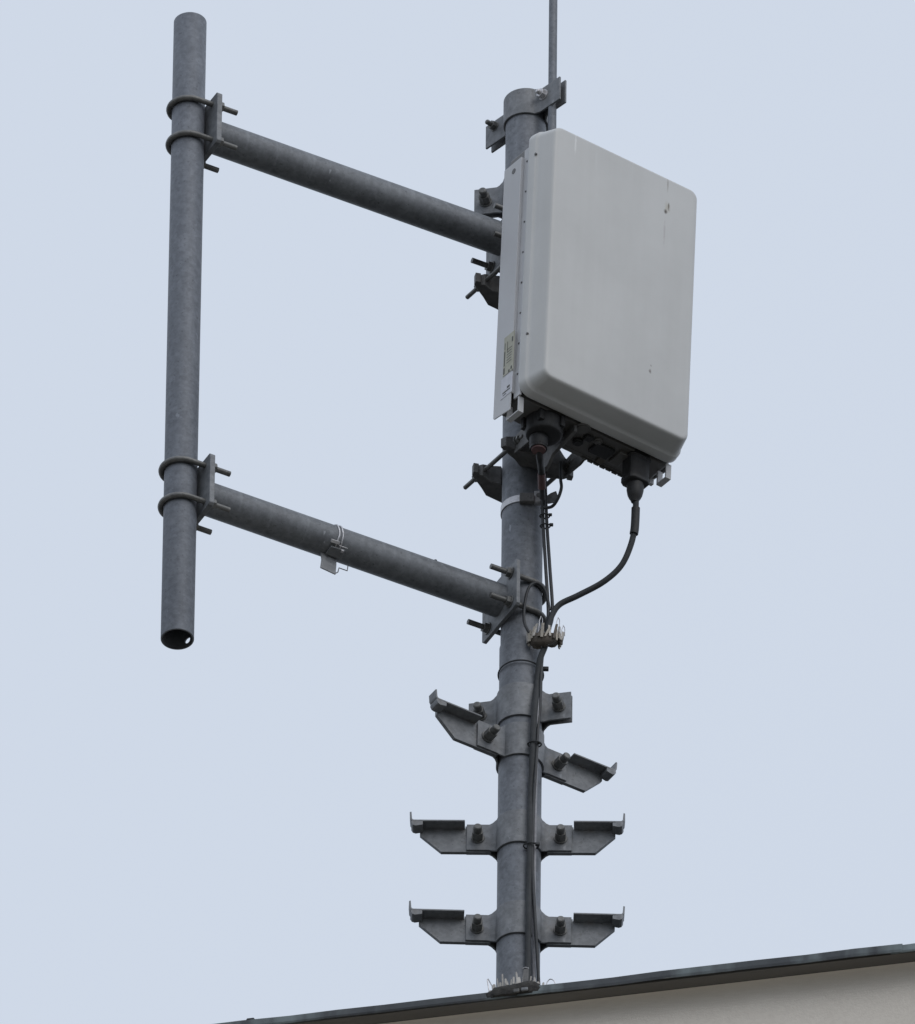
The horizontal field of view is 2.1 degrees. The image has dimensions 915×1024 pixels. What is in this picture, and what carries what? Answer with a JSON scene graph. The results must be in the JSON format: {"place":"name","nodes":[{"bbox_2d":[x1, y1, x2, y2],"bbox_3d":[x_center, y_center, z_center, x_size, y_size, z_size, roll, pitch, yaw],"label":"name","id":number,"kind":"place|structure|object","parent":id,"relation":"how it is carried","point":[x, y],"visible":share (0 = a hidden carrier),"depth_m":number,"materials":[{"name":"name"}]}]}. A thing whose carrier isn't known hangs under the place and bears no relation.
{"place":"outdoors","nodes":[
{"label":"outdoors","id":0,"kind":"place"},
{"bbox_2d":[0,0,914,1023],"label":"sky","id":1,"kind":"structure","parent":0,"point":[216,829],"materials":[{"name":"blue"}]},
{"label":"ground","id":2,"kind":"structure","parent":0,"visible":0},
{"bbox_2d":[217,943,914,1023],"bbox_3d":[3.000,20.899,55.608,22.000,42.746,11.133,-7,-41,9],"label":"building","id":3,"kind":"structure","parent":2,"relation":"on","point":[871,985],"depth_m":65.40,"materials":[{"name":"beige concrete"}]},
{"bbox_2d":[486,980,539,997],"bbox_3d":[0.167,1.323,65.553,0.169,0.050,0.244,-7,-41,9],"label":"base collar","id":4,"kind":"object","parent":3,"relation":"on","point":[530,986],"visible":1,"depth_m":65.46,"materials":[{"name":"metal"}]},
{"bbox_2d":[496,111,545,986],"bbox_3d":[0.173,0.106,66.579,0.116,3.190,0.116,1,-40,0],"label":"mast pole","id":5,"kind":"object","parent":3,"relation":"on","point":[521,538],"visible":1,"depth_m":66.31,"materials":[{"name":"metal"}]},
{"bbox_2d":[165,93,502,275],"bbox_3d":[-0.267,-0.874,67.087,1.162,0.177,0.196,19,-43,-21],"label":"support arm","id":6,"kind":"object","parent":5,"relation":"attached to","point":[330,178],"visible":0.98,"depth_m":67.03},
{"bbox_2d":[161,12,206,649],"bbox_3d":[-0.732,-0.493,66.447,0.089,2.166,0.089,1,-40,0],"label":"antenna pipe","id":7,"kind":"object","parent":6,"relation":"attached to","point":[183,367],"visible":1,"depth_m":66.39,"materials":[{"name":"metal"}]},
{"bbox_2d":[157,454,545,643],"bbox_3d":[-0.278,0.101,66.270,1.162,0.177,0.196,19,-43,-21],"label":"support arm","id":8,"kind":"object","parent":5,"relation":"attached to","point":[496,604],"visible":1,"depth_m":66.24},
{"bbox_2d":[320,524,347,574],"bbox_3d":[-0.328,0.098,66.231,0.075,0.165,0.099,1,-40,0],"label":"wire clip","id":9,"kind":"object","parent":8,"relation":"attached to","point":[331,556],"visible":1,"depth_m":66.20,"materials":[{"name":"silver metal"}]},
{"bbox_2d":[465,265,499,309],"bbox_3d":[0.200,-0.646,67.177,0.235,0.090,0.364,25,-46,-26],"label":"mounting bracket","id":10,"kind":"object","parent":5,"relation":"attached to","point":[486,286],"visible":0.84,"depth_m":67.19,"materials":[{"name":"metal"}]},
{"bbox_2d":[474,180,503,218],"bbox_3d":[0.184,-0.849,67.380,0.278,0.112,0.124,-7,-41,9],"label":"pipe clamp","id":11,"kind":"object","parent":5,"relation":"attached to","point":[485,199],"visible":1,"depth_m":67.37,"materials":[{"name":"metal"}]},
{"bbox_2d":[409,900,624,952],"bbox_3d":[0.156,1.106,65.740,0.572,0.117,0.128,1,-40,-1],"label":"climbing step","id":12,"kind":"object","parent":5,"relation":"attached to","point":[578,930],"visible":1,"depth_m":65.72,"materials":[{"name":"metal"}]},
{"bbox_2d":[410,809,624,860],"bbox_3d":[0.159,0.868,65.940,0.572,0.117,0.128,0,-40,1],"label":"climbing step","id":13,"kind":"object","parent":5,"relation":"attached to","point":[457,837],"visible":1,"depth_m":65.92,"materials":[{"name":"metal"}]},
{"bbox_2d":[469,682,572,732],"bbox_3d":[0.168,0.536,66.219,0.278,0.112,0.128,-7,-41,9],"label":"pipe clamp","id":14,"kind":"object","parent":5,"relation":"attached to","point":[511,699],"visible":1,"depth_m":66.18,"materials":[{"name":"metal"}]},
{"bbox_2d":[429,689,616,792],"bbox_3d":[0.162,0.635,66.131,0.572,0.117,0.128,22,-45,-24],"label":"climbing step","id":15,"kind":"object","parent":5,"relation":"attached to","point":[470,729],"visible":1,"depth_m":66.09,"materials":[{"name":"metal"}]},
{"bbox_2d":[497,659,548,679],"bbox_3d":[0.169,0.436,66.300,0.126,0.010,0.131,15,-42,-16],"label":"cable tie","id":16,"kind":"object","parent":5,"relation":"attached to","point":[545,668],"visible":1,"depth_m":66.27,"materials":[{"name":"black plastic"}]},
{"bbox_2d":[463,430,584,502],"bbox_3d":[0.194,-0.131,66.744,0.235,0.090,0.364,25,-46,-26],"label":"mounting bracket","id":17,"kind":"object","parent":5,"relation":"attached to","point":[487,478],"visible":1,"depth_m":66.72,"materials":[{"name":"metal"}]},
{"bbox_2d":[541,500,549,628],"bbox_3d":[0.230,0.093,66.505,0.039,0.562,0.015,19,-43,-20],"label":"signal cable","id":18,"kind":"object","parent":17,"relation":"hanging from","point":[544,553],"visible":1,"depth_m":66.48,"materials":[{"name":"black rubber"}]},
{"bbox_2d":[539,513,551,517],"bbox_3d":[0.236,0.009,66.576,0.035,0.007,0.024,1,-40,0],"label":"cable tie","id":19,"kind":"object","parent":18,"relation":"attached to","point":[549,514],"visible":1,"depth_m":66.57,"materials":[{"name":"black plastic"}]},
{"bbox_2d":[540,523,552,527],"bbox_3d":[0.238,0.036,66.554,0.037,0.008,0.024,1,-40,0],"label":"cable tie","id":20,"kind":"object","parent":18,"relation":"attached to","point":[550,524],"visible":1,"depth_m":66.55,"materials":[{"name":"black plastic"}]},
{"bbox_2d":[544,471,553,624],"bbox_3d":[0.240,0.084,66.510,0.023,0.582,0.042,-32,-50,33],"label":"signal cable","id":21,"kind":"object","parent":17,"relation":"hanging from","point":[549,558],"visible":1,"depth_m":66.49,"materials":[{"name":"black rubber"}]},
{"bbox_2d":[493,128,696,486],"bbox_3d":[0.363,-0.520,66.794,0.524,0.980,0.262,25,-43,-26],"label":"radio unit","id":22,"kind":"object","parent":17,"relation":"attached to","point":[594,325],"visible":1,"depth_m":66.66,"materials":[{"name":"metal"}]},
{"bbox_2d":[530,442,546,499],"bbox_3d":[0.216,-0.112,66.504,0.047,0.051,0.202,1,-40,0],"label":"cable joint","id":23,"kind":"object","parent":22,"relation":"attached to","point":[538,449],"visible":1,"depth_m":66.48,"materials":[{"name":"black rubber"}]},
{"bbox_2d":[540,461,562,508],"bbox_3d":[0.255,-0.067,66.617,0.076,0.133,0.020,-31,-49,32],"label":"earth wire","id":24,"kind":"object","parent":22,"relation":"attached to","point":[560,490],"visible":1,"depth_m":66.59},
{"bbox_2d":[525,448,650,980],"bbox_3d":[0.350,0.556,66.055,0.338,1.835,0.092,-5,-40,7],"label":"power cable","id":25,"kind":"object","parent":22,"relation":"attached to","point":[635,481],"visible":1,"depth_m":66.38,"materials":[{"name":"black rubber"}]},
{"bbox_2d":[527,740,541,746],"bbox_3d":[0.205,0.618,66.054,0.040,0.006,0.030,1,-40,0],"label":"cable tie","id":26,"kind":"object","parent":25,"relation":"attached to","point":[538,742],"visible":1,"depth_m":66.05,"materials":[{"name":"black plastic"}]},
{"bbox_2d":[485,76,566,152],"bbox_3d":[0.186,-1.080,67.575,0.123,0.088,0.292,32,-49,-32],"label":"rod clamp","id":27,"kind":"object","parent":5,"relation":"attached to","point":[526,100],"visible":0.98,"depth_m":67.53,"materials":[{"name":"metal"}]},
{"bbox_2d":[548,0,556,130],"bbox_3d":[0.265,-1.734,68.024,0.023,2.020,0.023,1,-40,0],"label":"lightning rod","id":28,"kind":"object","parent":27,"relation":"attached to","point":[552,76],"visible":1,"depth_m":67.60,"materials":[{"name":"metal"}]},
{"bbox_2d":[500,491,556,518],"bbox_3d":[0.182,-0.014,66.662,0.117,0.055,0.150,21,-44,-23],"label":"grounding band","id":29,"kind":"object","parent":5,"relation":"attached to","point":[528,499],"visible":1,"depth_m":66.62,"materials":[{"name":"silver metal"}]},
{"bbox_2d":[523,842,539,848],"bbox_3d":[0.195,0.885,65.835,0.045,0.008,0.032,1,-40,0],"label":"cable tie","id":30,"kind":"object","parent":5,"relation":"attached to","point":[536,844],"visible":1,"depth_m":65.83,"materials":[{"name":"black plastic"}]},
{"bbox_2d":[532,702,538,980],"bbox_3d":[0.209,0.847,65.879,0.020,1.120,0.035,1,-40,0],"label":"conduit strip","id":31,"kind":"object","parent":5,"relation":"attached to","point":[533,937],"visible":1,"depth_m":65.78,"materials":[{"name":"grey plastic"}]},
{"bbox_2d":[532,659,543,981],"bbox_3d":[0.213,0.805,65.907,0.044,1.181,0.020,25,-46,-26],"label":"data cable","id":32,"kind":"object","parent":31,"relation":"attached to","point":[533,807],"visible":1,"depth_m":65.88,"materials":[{"name":"black rubber"}]},
{"bbox_2d":[526,616,564,648],"bbox_3d":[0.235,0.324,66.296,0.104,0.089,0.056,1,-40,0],"label":"peg ring","id":33,"kind":"object","parent":5,"relation":"attached to","point":[541,638],"visible":1,"depth_m":66.28,"materials":[{"name":"brown metal"}]},
{"bbox_2d":[522,581,550,632],"bbox_3d":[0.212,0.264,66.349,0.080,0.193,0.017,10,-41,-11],"label":"loop wire","id":34,"kind":"object","parent":33,"relation":"attached to","point":[525,600],"visible":1,"depth_m":66.37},
{"bbox_2d":[487,967,555,991],"bbox_3d":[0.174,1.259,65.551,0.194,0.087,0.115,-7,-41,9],"label":"spike strip","id":35,"kind":"object","parent":3,"relation":"on","point":[525,975],"visible":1,"depth_m":65.51,"materials":[{"name":"grey metal"}]}
]}

